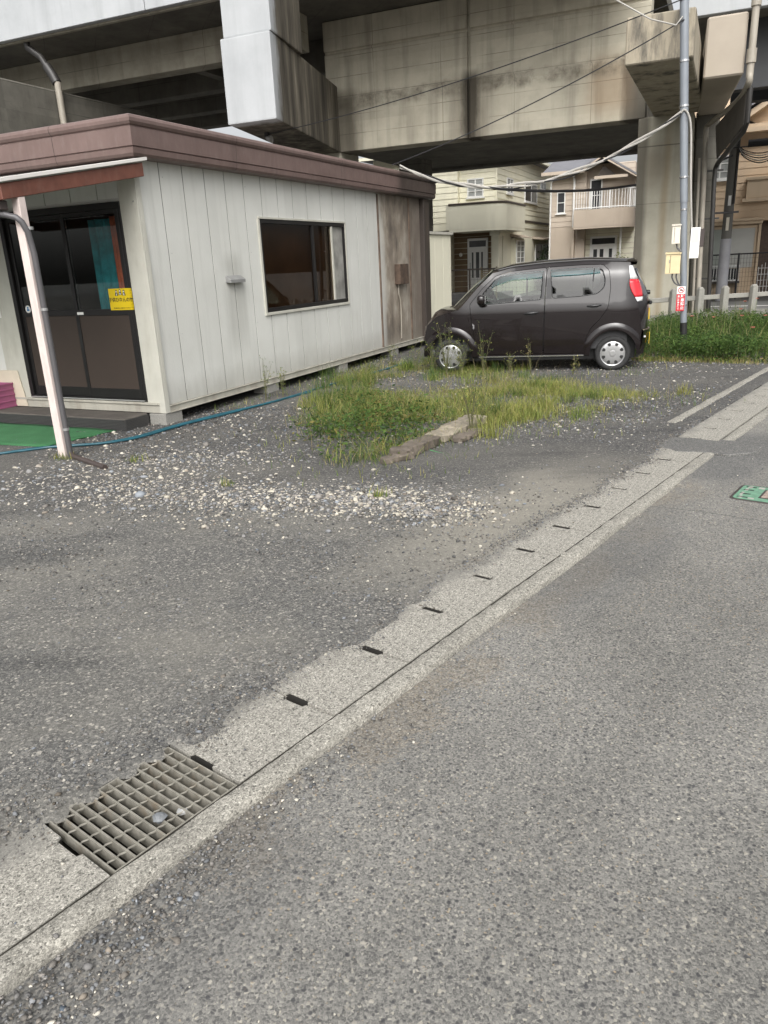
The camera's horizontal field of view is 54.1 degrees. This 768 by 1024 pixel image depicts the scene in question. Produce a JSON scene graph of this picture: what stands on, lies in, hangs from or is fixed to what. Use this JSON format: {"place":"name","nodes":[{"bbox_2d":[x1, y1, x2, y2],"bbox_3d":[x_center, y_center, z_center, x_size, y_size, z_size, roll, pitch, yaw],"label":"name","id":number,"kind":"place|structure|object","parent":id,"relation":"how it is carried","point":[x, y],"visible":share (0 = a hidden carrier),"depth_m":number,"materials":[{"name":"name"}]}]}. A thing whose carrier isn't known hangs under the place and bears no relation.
{"place":"outdoors","nodes":[
{"label":"outdoors","id":0,"kind":"place"},
{"bbox_2d":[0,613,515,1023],"bbox_3d":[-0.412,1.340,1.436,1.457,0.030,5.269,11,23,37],"label":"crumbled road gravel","id":1,"kind":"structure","parent":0,"point":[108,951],"depth_m":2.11,"materials":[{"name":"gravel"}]},
{"bbox_2d":[0,441,545,543],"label":"white gravel","id":2,"kind":"structure","parent":0,"point":[415,505],"depth_m":5.77,"materials":[{"name":"gravel"}]},
{"bbox_2d":[0,416,767,1023],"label":"road","id":3,"kind":"structure","parent":0,"point":[508,898],"depth_m":2.30,"materials":[{"name":"asphalt"}]},
{"bbox_2d":[0,890,190,1023],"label":"kerbside gravel","id":4,"kind":"structure","parent":3,"relation":"on","point":[89,965],"depth_m":1.94,"materials":[{"name":"gravel"}]},
{"bbox_2d":[0,714,355,996],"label":"kerb strip","id":5,"kind":"object","parent":3,"relation":"on","point":[70,925],"visible":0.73,"depth_m":2.27,"materials":[{"name":"concrete"}]},
{"bbox_2d":[51,430,766,1022],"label":"scattered road grit","id":6,"kind":"object","parent":3,"relation":"on","point":[459,784],"visible":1,"depth_m":2.46,"materials":[{"name":"gravel"}]},
{"bbox_2d":[340,556,573,728],"bbox_3d":[0.466,0.627,3.705,0.106,0.208,1.969,11,23,37],"label":"kerb strip","id":7,"kind":"object","parent":3,"relation":"on","point":[375,701],"visible":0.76,"depth_m":3.46,"materials":[{"name":"concrete"}]},
{"bbox_2d":[560,452,713,564],"bbox_3d":[1.965,-0.039,5.509,0.107,0.207,2.894,11,23,37],"label":"kerb strip","id":8,"kind":"object","parent":3,"relation":"on","point":[593,541],"visible":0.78,"depth_m":5.09,"materials":[{"name":"concrete"}]},
{"bbox_2d":[658,437,759,456],"bbox_3d":[2.880,-0.581,6.753,0.678,0.036,0.821,-12,20,-26],"label":"asphalt patch","id":9,"kind":"object","parent":3,"relation":"on","point":[725,448],"visible":0.82,"depth_m":6.69,"materials":[{"name":"asphalt"}]},
{"bbox_2d":[722,407,767,440],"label":"kerb strip","id":10,"kind":"object","parent":3,"relation":"on","point":[740,431],"visible":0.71,"depth_m":7.40,"materials":[{"name":"paint"}]},
{"bbox_2d":[730,485,767,503],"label":"hydrant cover","id":11,"kind":"object","parent":3,"relation":"on","point":[756,494],"visible":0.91,"depth_m":5.40,"materials":[{"name":"metal"}]},
{"bbox_2d":[0,289,767,845],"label":"gravel lot","id":12,"kind":"structure","parent":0,"point":[42,687],"depth_m":4.61,"materials":[{"name":"gravel"}]},
{"bbox_2d":[0,422,115,446],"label":"turf mat","id":13,"kind":"object","parent":12,"relation":"on","point":[39,435],"visible":0.87,"depth_m":8.47,"materials":[{"name":"carpet"}]},
{"bbox_2d":[0,406,149,431],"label":"step","id":14,"kind":"structure","parent":12,"relation":"on","point":[120,421],"depth_m":8.85,"materials":[{"name":"concrete"}]},
{"bbox_2d":[0,382,17,409],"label":"plastic crate","id":15,"kind":"object","parent":14,"relation":"on","point":[7,397],"visible":1,"depth_m":9.59,"materials":[{"name":"plastic"}]},
{"bbox_2d":[69,452,107,469],"bbox_3d":[-2.810,-0.491,7.108,0.057,0.080,0.754,-19,25,-41],"label":"drain pipe","id":16,"kind":"object","parent":12,"relation":"on","point":[74,456],"visible":1,"depth_m":7.05,"materials":[{"name":"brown plastic"}]},
{"bbox_2d":[18,391,310,451],"bbox_3d":[-2.528,-1.023,8.725,4.773,0.024,0.975,-17,23,-37],"label":"garden hose","id":17,"kind":"object","parent":12,"relation":"on","point":[115,441],"visible":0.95,"depth_m":8.39,"materials":[{"name":"rubber"}]},
{"bbox_2d":[150,410,182,424],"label":"foundation block","id":18,"kind":"structure","parent":12,"relation":"on","point":[162,418],"depth_m":8.81,"materials":[{"name":"concrete"}]},
{"bbox_2d":[0,362,403,454],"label":"garden hose","id":19,"kind":"object","parent":12,"relation":"on","point":[82,444],"visible":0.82,"depth_m":8.52,"materials":[{"name":"rubber"}]},
{"bbox_2d":[0,113,435,413],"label":"prefab hut","id":20,"kind":"object","parent":12,"relation":"on","point":[239,256],"visible":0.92,"depth_m":9.50,"materials":[{"name":"beige metal"}]},
{"bbox_2d":[0,157,146,457],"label":"awning","id":21,"kind":"object","parent":20,"relation":"attached to","point":[15,192],"visible":0.97,"depth_m":6.97,"materials":[{"name":"white plastic"}]},
{"bbox_2d":[0,201,147,401],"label":"entrance door","id":22,"kind":"structure","parent":20,"relation":"in","point":[98,351],"depth_m":8.93,"materials":[{"name":"brown metal"}]},
{"bbox_2d":[108,288,133,309],"bbox_3d":[-2.978,-2.409,8.514,0.363,0.236,0.004,6,20,24],"label":"notice sticker","id":23,"kind":"object","parent":22,"relation":"attached to","point":[120,298],"visible":1,"depth_m":8.51,"materials":[{"name":"yellow"}]},
{"bbox_2d":[87,218,118,308],"bbox_3d":[-3.209,-2.508,8.785,0.321,1.700,0.050,6,20,25],"label":"curtain","id":24,"kind":"object","parent":20,"relation":"hanging from","point":[103,253],"visible":0.52,"depth_m":8.64,"materials":[{"name":"fabric"}]},
{"bbox_2d":[109,216,124,287],"bbox_3d":[-2.975,-2.485,8.650,0.140,1.720,0.039,6,20,24],"label":"curtain","id":25,"kind":"object","parent":20,"relation":"hanging from","point":[116,251],"visible":0.23,"depth_m":8.51,"materials":[{"name":"fabric"}]},
{"bbox_2d":[257,216,349,315],"bbox_3d":[-1.151,-3.693,11.251,0.080,1.280,2.505,6,20,24],"label":"side window","id":26,"kind":"structure","parent":20,"relation":"in","point":[337,230],"depth_m":11.67,"materials":[{"name":"white metal"}]},
{"bbox_2d":[429,231,452,316],"bbox_3d":[0.108,-5.411,16.425,2.452,2.876,1.500,6,20,24],"label":"white annex","id":27,"kind":"object","parent":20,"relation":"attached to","point":[440,258],"visible":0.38,"depth_m":16.03,"materials":[{"name":"beige paint"}]},
{"bbox_2d":[254,383,278,392],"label":"foundation block","id":28,"kind":"structure","parent":12,"relation":"on","point":[273,387],"depth_m":10.64,"materials":[{"name":"concrete"}]},
{"bbox_2d":[1,455,683,955],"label":"grit on covers","id":29,"kind":"object","parent":12,"relation":"on","point":[55,935],"visible":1,"depth_m":2.96,"materials":[{"name":"gravel"}]},
{"bbox_2d":[0,419,704,863],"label":"edge grit","id":30,"kind":"object","parent":12,"relation":"on","point":[646,461],"visible":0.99,"depth_m":4.30,"materials":[{"name":"gravel"}]},
{"bbox_2d":[286,377,450,460],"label":"broad leaf weeds","id":31,"kind":"object","parent":12,"relation":"on","point":[368,414],"visible":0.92,"depth_m":7.65,"materials":[{"name":"plant"}]},
{"bbox_2d":[0,385,765,955],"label":"drain channel","id":32,"kind":"object","parent":12,"relation":"in","point":[70,849],"depth_m":2.67,"materials":[{"name":"concrete"}]},
{"bbox_2d":[0,823,109,954],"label":"drain cover","id":33,"kind":"object","parent":32,"relation":"on","point":[37,891],"visible":0.82,"depth_m":2.21,"materials":[{"name":"concrete"}]},
{"bbox_2d":[49,747,236,875],"bbox_3d":[-0.802,0.995,2.532,0.385,0.047,0.478,11,23,37],"label":"drain grating","id":34,"kind":"object","parent":32,"relation":"on","point":[182,781],"visible":0.95,"depth_m":2.52,"materials":[{"name":"metal"}]},
{"bbox_2d":[170,691,332,784],"bbox_3d":[-0.511,0.880,2.919,0.416,0.090,0.487,11,23,37],"label":"drain cover","id":35,"kind":"object","parent":32,"relation":"on","point":[267,731],"visible":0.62,"depth_m":2.85,"materials":[{"name":"concrete"}]},
{"bbox_2d":[272,645,406,716],"bbox_3d":[-0.208,0.743,3.284,0.416,0.090,0.486,11,23,36],"label":"drain cover","id":36,"kind":"object","parent":32,"relation":"on","point":[339,675],"visible":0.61,"depth_m":3.22,"materials":[{"name":"concrete"}]},
{"bbox_2d":[358,604,467,663],"bbox_3d":[0.099,0.605,3.650,0.416,0.090,0.487,12,23,37],"label":"drain cover","id":37,"kind":"object","parent":32,"relation":"on","point":[430,632],"visible":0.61,"depth_m":3.58,"materials":[{"name":"concrete"}]},
{"bbox_2d":[415,570,515,619],"bbox_3d":[0.401,0.470,4.015,0.416,0.090,0.486,11,23,36],"label":"drain cover","id":38,"kind":"object","parent":32,"relation":"on","point":[467,596],"visible":0.62,"depth_m":3.97,"materials":[{"name":"concrete"}]},
{"bbox_2d":[457,545,556,585],"bbox_3d":[0.705,0.339,4.381,0.416,0.090,0.487,11,23,37],"label":"drain cover","id":39,"kind":"object","parent":32,"relation":"on","point":[515,568],"visible":0.61,"depth_m":4.33,"materials":[{"name":"concrete"}]},
{"bbox_2d":[501,523,589,556],"bbox_3d":[1.010,0.205,4.748,0.416,0.090,0.486,12,23,37],"label":"drain cover","id":40,"kind":"object","parent":32,"relation":"on","point":[554,541],"visible":0.64,"depth_m":4.70,"materials":[{"name":"concrete"}]},
{"bbox_2d":[537,504,620,532],"bbox_3d":[1.313,0.071,5.114,0.416,0.090,0.486,11,23,36],"label":"drain cover","id":41,"kind":"object","parent":32,"relation":"on","point":[592,520],"visible":0.64,"depth_m":5.06,"materials":[{"name":"concrete"}]},
{"bbox_2d":[577,486,646,510],"bbox_3d":[1.618,-0.067,5.479,0.416,0.090,0.486,12,23,37],"label":"drain cover","id":42,"kind":"object","parent":32,"relation":"on","point":[622,497],"visible":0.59,"depth_m":5.41,"materials":[{"name":"concrete"}]},
{"bbox_2d":[606,471,668,492],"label":"drain cover","id":43,"kind":"object","parent":32,"relation":"on","point":[647,483],"visible":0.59,"depth_m":5.79,"materials":[{"name":"concrete"}]},
{"bbox_2d":[627,458,688,476],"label":"drain cover","id":44,"kind":"object","parent":32,"relation":"on","point":[662,468],"visible":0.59,"depth_m":6.14,"materials":[{"name":"concrete"}]},
{"bbox_2d":[648,448,702,462],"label":"drain cover","id":45,"kind":"object","parent":32,"relation":"on","point":[673,455],"visible":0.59,"depth_m":6.48,"materials":[{"name":"concrete"}]},
{"bbox_2d":[679,427,732,440],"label":"drain cover","id":46,"kind":"object","parent":32,"relation":"on","point":[707,433],"visible":0.62,"depth_m":7.14,"materials":[{"name":"concrete"}]},
{"bbox_2d":[695,418,745,430],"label":"drain cover","id":47,"kind":"object","parent":32,"relation":"on","point":[717,423],"visible":0.64,"depth_m":7.51,"materials":[{"name":"concrete"}]},
{"bbox_2d":[710,409,757,421],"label":"drain cover","id":48,"kind":"object","parent":32,"relation":"on","point":[746,416],"visible":0.62,"depth_m":7.87,"materials":[{"name":"concrete"}]},
{"bbox_2d":[724,402,767,412],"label":"drain cover","id":49,"kind":"object","parent":32,"relation":"on","point":[751,407],"visible":0.62,"depth_m":8.24,"materials":[{"name":"concrete"}]},
{"bbox_2d":[736,395,767,403],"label":"drain cover","id":50,"kind":"object","parent":32,"relation":"on","point":[755,399],"visible":0.56,"depth_m":8.62,"materials":[{"name":"concrete"}]},
{"bbox_2d":[0,0,767,315],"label":"railway viaduct","id":51,"kind":"object","parent":12,"relation":"on","point":[258,68],"visible":0.78,"depth_m":18.03,"materials":[{"name":"concrete"}]},
{"bbox_2d":[49,354,730,497],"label":"sparse weeds","id":52,"kind":"object","parent":12,"relation":"on","point":[381,494],"visible":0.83,"depth_m":7.31,"materials":[{"name":"green plant"}]},
{"bbox_2d":[16,344,767,467],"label":"crushed stone","id":53,"kind":"object","parent":12,"relation":"on","point":[306,380],"visible":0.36,"depth_m":8.62,"materials":[{"name":"gravel"}]},
{"bbox_2d":[380,452,414,464],"bbox_3d":[0.118,-0.482,6.645,0.344,0.060,0.134,-15,22,-34],"label":"timber baulk","id":54,"kind":"object","parent":12,"relation":"on","point":[396,458],"visible":0.9,"depth_m":6.61,"materials":[{"name":"wood"}]},
{"bbox_2d":[388,435,440,455],"bbox_3d":[0.291,-0.605,6.940,0.206,0.094,0.680,10,22,34],"label":"timber baulk","id":55,"kind":"object","parent":12,"relation":"on","point":[413,445],"visible":0.87,"depth_m":6.87,"materials":[{"name":"wood"}]},
{"bbox_2d":[431,322,456,374],"bbox_3d":[0.907,-2.465,11.319,0.378,0.866,0.298,-3,18,0],"label":"tall weed","id":56,"kind":"object","parent":12,"relation":"on","point":[443,354],"visible":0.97,"depth_m":11.30,"materials":[{"name":"green plant"}]},
{"bbox_2d":[359,158,551,301],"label":"cream house","id":57,"kind":"structure","parent":12,"relation":"on","point":[489,228],"depth_m":32.92,"materials":[{"name":"paint"}]},
{"bbox_2d":[466,178,484,198],"bbox_3d":[3.806,-13.477,31.331,0.820,0.780,0.090,5,20,23],"label":"window","id":58,"kind":"structure","parent":57,"relation":"in","point":[472,193],"depth_m":31.34,"materials":[{"name":"glass"}]},
{"bbox_2d":[467,238,487,291],"bbox_3d":[4.170,-10.992,33.489,0.940,2.260,0.110,5,20,23],"label":"door","id":59,"kind":"structure","parent":57,"relation":"in","point":[477,248],"depth_m":33.38,"materials":[{"name":"metal"}]},
{"bbox_2d":[516,240,524,262],"bbox_3d":[6.285,-11.939,34.572,0.090,1.050,1.570,5,20,23],"label":"window","id":60,"kind":"structure","parent":57,"relation":"in","point":[520,244],"depth_m":34.53,"materials":[{"name":"glass"}]},
{"bbox_2d":[524,184,537,204],"bbox_3d":[7.091,-15.311,36.192,0.090,0.900,2.670,5,20,23],"label":"window","id":61,"kind":"structure","parent":57,"relation":"in","point":[529,197],"depth_m":36.15,"materials":[{"name":"glass"}]},
{"bbox_2d":[535,244,547,260],"bbox_3d":[8.269,-13.447,39.399,0.090,1.150,3.120,5,20,23],"label":"window","id":62,"kind":"structure","parent":57,"relation":"in","point":[538,247],"depth_m":39.03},
{"bbox_2d":[425,414,486,442],"bbox_3d":[0.750,-0.866,7.687,0.276,0.080,1.032,8,21,30],"label":"flat stone","id":63,"kind":"object","parent":12,"relation":"on","point":[457,426],"visible":0.74,"depth_m":7.56,"materials":[{"name":"stone"}]},
{"bbox_2d":[453,336,472,375],"bbox_3d":[1.156,-2.329,11.278,0.248,0.611,0.326,-13,21,-28],"label":"tall weed","id":64,"kind":"object","parent":12,"relation":"on","point":[460,364],"visible":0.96,"depth_m":11.30,"materials":[{"name":"green plant"}]},
{"bbox_2d":[450,369,481,428],"bbox_3d":[0.816,-1.099,7.484,0.340,0.684,0.280,0,18,8],"label":"tall weed","id":65,"kind":"object","parent":12,"relation":"on","point":[467,407],"visible":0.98,"depth_m":7.50,"materials":[{"name":"green plant"}]},
{"bbox_2d":[451,428,481,442],"bbox_3d":[0.816,-0.757,7.381,0.153,0.059,0.452,10,22,33],"label":"timber baulk","id":66,"kind":"object","parent":12,"relation":"on","point":[463,436],"visible":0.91,"depth_m":7.29,"materials":[{"name":"wood"}]},
{"bbox_2d":[283,355,672,464],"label":"dead stalks","id":67,"kind":"object","parent":12,"relation":"on","point":[452,395],"visible":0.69,"depth_m":9.23,"materials":[{"name":"beige plant"}]},
{"bbox_2d":[466,377,494,425],"bbox_3d":[0.971,-1.106,7.672,0.303,0.568,0.232,-3,18,0],"label":"tall weed","id":68,"kind":"object","parent":12,"relation":"on","point":[480,419],"visible":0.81,"depth_m":7.68,"materials":[{"name":"green plant"}]},
{"bbox_2d":[285,355,693,468],"bbox_3d":[0.306,-1.705,9.975,5.240,0.317,6.635,-12,20,-25],"label":"grass patch","id":69,"kind":"object","parent":12,"relation":"on","point":[444,403],"visible":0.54,"depth_m":9.11,"materials":[{"name":"green plant"}]},
{"bbox_2d":[288,352,695,443],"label":"grass tufts","id":70,"kind":"object","parent":12,"relation":"on","point":[434,377],"visible":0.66,"depth_m":9.45,"materials":[{"name":"green plant"}]},
{"bbox_2d":[451,268,541,304],"bbox_3d":[5.016,-7.603,25.535,8.169,1.440,0.060,2,19,13],"label":"fence","id":71,"kind":"object","parent":12,"relation":"on","point":[469,284],"visible":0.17,"depth_m":25.79,"materials":[{"name":"metal"}]},
{"bbox_2d":[424,257,651,371],"bbox_3d":[2.383,-3.137,11.906,3.448,1.640,1.845,2,19,13],"label":"parked car","id":72,"kind":"object","parent":12,"relation":"on","point":[585,307],"visible":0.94,"depth_m":11.20,"materials":[{"name":"brown paint"}]},
{"bbox_2d":[450,371,663,433],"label":"yellow grass","id":73,"kind":"structure","parent":12,"relation":"on","point":[615,392],"depth_m":9.04,"materials":[{"name":"green plant"}]},
{"bbox_2d":[541,157,636,264],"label":"brown house","id":74,"kind":"structure","parent":12,"relation":"on","point":[593,224],"depth_m":34.91,"materials":[{"name":"paint"}]},
{"bbox_2d":[555,192,565,214],"bbox_3d":[8.304,-14.477,35.283,0.500,0.980,0.090,5,20,23],"label":"window","id":75,"kind":"structure","parent":74,"relation":"in","point":[560,196],"depth_m":35.29,"materials":[{"name":"glass"}]},
{"bbox_2d":[589,179,602,208],"bbox_3d":[9.839,-14.704,34.922,0.560,1.400,0.060,5,20,23],"label":"window","id":76,"kind":"structure","parent":74,"relation":"in","point":[594,183],"depth_m":34.86,"materials":[{"name":"glass"}]},
{"bbox_2d":[590,235,616,264],"bbox_3d":[10.363,-11.939,35.638,1.230,2.160,0.068,5,20,23],"label":"door","id":77,"kind":"structure","parent":74,"relation":"in","point":[600,246],"depth_m":35.42,"materials":[{"name":"metal"}]},
{"bbox_2d":[668,289,676,321],"bbox_3d":[6.331,-4.395,16.519,0.150,0.985,0.120,-6,19,-10],"label":"fence post","id":78,"kind":"object","parent":12,"relation":"on","point":[672,299],"visible":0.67,"depth_m":16.41,"materials":[{"name":"concrete"}]},
{"bbox_2d":[679,0,688,352],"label":"steel pole","id":79,"kind":"object","parent":12,"relation":"on","point":[684,63],"visible":0.84,"depth_m":11.80,"materials":[{"name":"grey"}]},
{"bbox_2d":[269,0,680,133],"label":"thin wire","id":80,"kind":"object","parent":79,"relation":"attached to","point":[486,71],"visible":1,"depth_m":13.22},
{"bbox_2d":[392,19,683,164],"bbox_3d":[2.321,-6.690,12.134,4.608,1.678,0.017,2,19,15],"label":"thin wire","id":81,"kind":"object","parent":79,"relation":"attached to","point":[539,99],"visible":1,"depth_m":12.08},
{"bbox_2d":[400,115,679,188],"bbox_3d":[2.449,-5.910,12.523,4.601,0.887,0.076,4,19,18],"label":"overhead cable","id":82,"kind":"object","parent":79,"relation":"attached to","point":[570,171],"visible":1,"depth_m":12.54,"materials":[{"name":"rubber"}]},
{"bbox_2d":[400,111,680,188],"bbox_3d":[2.454,-5.916,12.519,4.597,0.923,0.069,4,19,18],"label":"overhead cable","id":83,"kind":"object","parent":79,"relation":"attached to","point":[585,169],"visible":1,"depth_m":12.62,"materials":[{"name":"rubber"}]},
{"bbox_2d":[400,113,680,189],"bbox_3d":[2.458,-5.890,12.527,4.597,0.916,0.061,4,19,18],"label":"overhead cable","id":84,"kind":"object","parent":79,"relation":"attached to","point":[547,180],"visible":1,"depth_m":12.53,"materials":[{"name":"rubber"}]},
{"bbox_2d":[665,252,681,285],"bbox_3d":[4.768,-3.984,12.369,0.291,0.552,0.157,4,20,21],"label":"junction box","id":85,"kind":"object","parent":79,"relation":"attached to","point":[672,263],"visible":1,"depth_m":12.30,"materials":[{"name":"beige metal"}]},
{"bbox_2d":[671,224,681,251],"bbox_3d":[4.761,-4.449,12.223,0.176,0.442,0.126,4,20,21],"label":"junction box","id":86,"kind":"object","parent":79,"relation":"attached to","point":[676,229],"visible":1,"depth_m":12.17,"materials":[{"name":"white metal"}]},
{"bbox_2d":[676,286,685,310],"bbox_3d":[4.916,-3.535,12.461,0.130,0.392,0.009,4,20,21],"label":"warning sign","id":87,"kind":"object","parent":79,"relation":"attached to","point":[680,299],"visible":1,"depth_m":12.46,"materials":[{"name":"red paint"}]},
{"bbox_2d":[680,109,692,227],"bbox_3d":[4.774,-5.404,11.865,0.314,1.736,0.041,3,19,18],"label":"drop cable","id":88,"kind":"object","parent":79,"relation":"attached to","point":[690,123],"visible":1,"depth_m":11.82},
{"bbox_2d":[689,227,704,257],"bbox_3d":[5.056,-4.351,12.153,0.204,0.471,0.095,4,20,21],"label":"meter box","id":89,"kind":"object","parent":79,"relation":"attached to","point":[697,239],"visible":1,"depth_m":12.11,"materials":[{"name":"white paint"}]},
{"bbox_2d":[629,354,766,364],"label":"bed edge grass","id":90,"kind":"structure","parent":12,"relation":"on","point":[677,360],"depth_m":11.67,"materials":[{"name":"green plant"}]},
{"bbox_2d":[631,306,767,362],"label":"weed bed","id":91,"kind":"object","parent":12,"relation":"on","point":[669,324],"visible":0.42,"depth_m":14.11,"materials":[{"name":"green plant"}]},
{"bbox_2d":[694,287,704,325],"bbox_3d":[6.968,-4.466,16.643,0.150,0.985,0.120,-6,19,-10],"label":"fence post","id":92,"kind":"object","parent":12,"relation":"on","point":[699,300],"visible":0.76,"depth_m":16.53,"materials":[{"name":"concrete"}]},
{"bbox_2d":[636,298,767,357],"bbox_3d":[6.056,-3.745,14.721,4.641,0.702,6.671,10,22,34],"label":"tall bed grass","id":93,"kind":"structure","parent":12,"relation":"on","point":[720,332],"depth_m":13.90,"materials":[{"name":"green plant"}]},
{"bbox_2d":[648,308,767,323],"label":"wall","id":94,"kind":"structure","parent":12,"relation":"on","point":[757,310],"depth_m":17.21,"materials":[{"name":"concrete"}]},
{"bbox_2d":[668,367,767,422],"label":"concrete edging","id":95,"kind":"object","parent":12,"relation":"on","point":[695,409],"visible":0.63,"depth_m":8.74,"materials":[{"name":"concrete"}]},
{"bbox_2d":[719,286,729,315],"bbox_3d":[7.556,-4.525,16.738,0.150,0.985,0.120,-6,19,-10],"label":"fence post","id":96,"kind":"object","parent":12,"relation":"on","point":[724,298],"visible":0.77,"depth_m":16.63,"materials":[{"name":"concrete"}]},
{"bbox_2d":[715,128,741,300],"bbox_3d":[10.965,-10.016,24.239,0.920,6.600,0.354,5,20,23],"label":"utility pole","id":97,"kind":"object","parent":12,"relation":"on","point":[726,239],"visible":0.62,"depth_m":24.25,"materials":[{"name":"concrete"}]},
{"bbox_2d":[430,155,732,192],"bbox_3d":[5.962,-8.805,19.159,0.055,1.427,14.538,15,25,43],"label":"overhead cable","id":98,"kind":"object","parent":97,"relation":"attached to","point":[563,191],"visible":0.56,"depth_m":17.81,"materials":[{"name":"rubber"}]},
{"bbox_2d":[737,138,767,162],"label":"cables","id":99,"kind":"object","parent":97,"relation":"attached to","point":[757,142],"visible":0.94,"depth_m":23.33,"materials":[{"name":"black"}]},
{"bbox_2d":[695,99,767,294],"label":"peach house","id":100,"kind":"structure","parent":12,"relation":"on","point":[750,228],"depth_m":25.43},
{"bbox_2d":[717,155,728,181],"bbox_3d":[11.314,-11.564,25.316,0.740,0.810,0.090,5,20,23],"label":"window","id":101,"kind":"structure","parent":100,"relation":"in","point":[721,175],"depth_m":25.30,"materials":[{"name":"glass"}]},
{"bbox_2d":[713,252,767,298],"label":"fence","id":102,"kind":"object","parent":12,"relation":"on","point":[737,270],"visible":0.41,"depth_m":25.20,"materials":[{"name":"metal"}]},
{"bbox_2d":[747,284,757,315],"bbox_3d":[8.263,-4.605,16.880,0.150,0.985,0.120,-6,19,-10],"label":"fence post","id":103,"kind":"object","parent":12,"relation":"on","point":[753,292],"visible":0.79,"depth_m":16.77,"materials":[{"name":"concrete"}]},
{"bbox_3d":[-4.573,-1.323,9.840,0.240,0.153,0.300,6,20,24],"label":"foundation block","id":104,"kind":"object","parent":12,"relation":"on","visible":0},
{"bbox_2d":[0,370,28,405],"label":"cream board","id":105,"kind":"object","parent":104,"relation":"on","point":[10,376],"visible":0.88,"depth_m":9.64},
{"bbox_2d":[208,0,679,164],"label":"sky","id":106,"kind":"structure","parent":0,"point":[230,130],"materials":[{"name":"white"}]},
{"bbox_2d":[711,301,767,311],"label":"lane","id":107,"kind":"structure","parent":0,"point":[741,304],"depth_m":22.57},
{"label":"fence post","id":108,"kind":"object","parent":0,"visible":0},
{"bbox_2d":[648,291,767,302],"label":"fence rail","id":109,"kind":"object","parent":108,"relation":"attached to","point":[706,297],"visible":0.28,"depth_m":16.70,"materials":[{"name":"concrete"}]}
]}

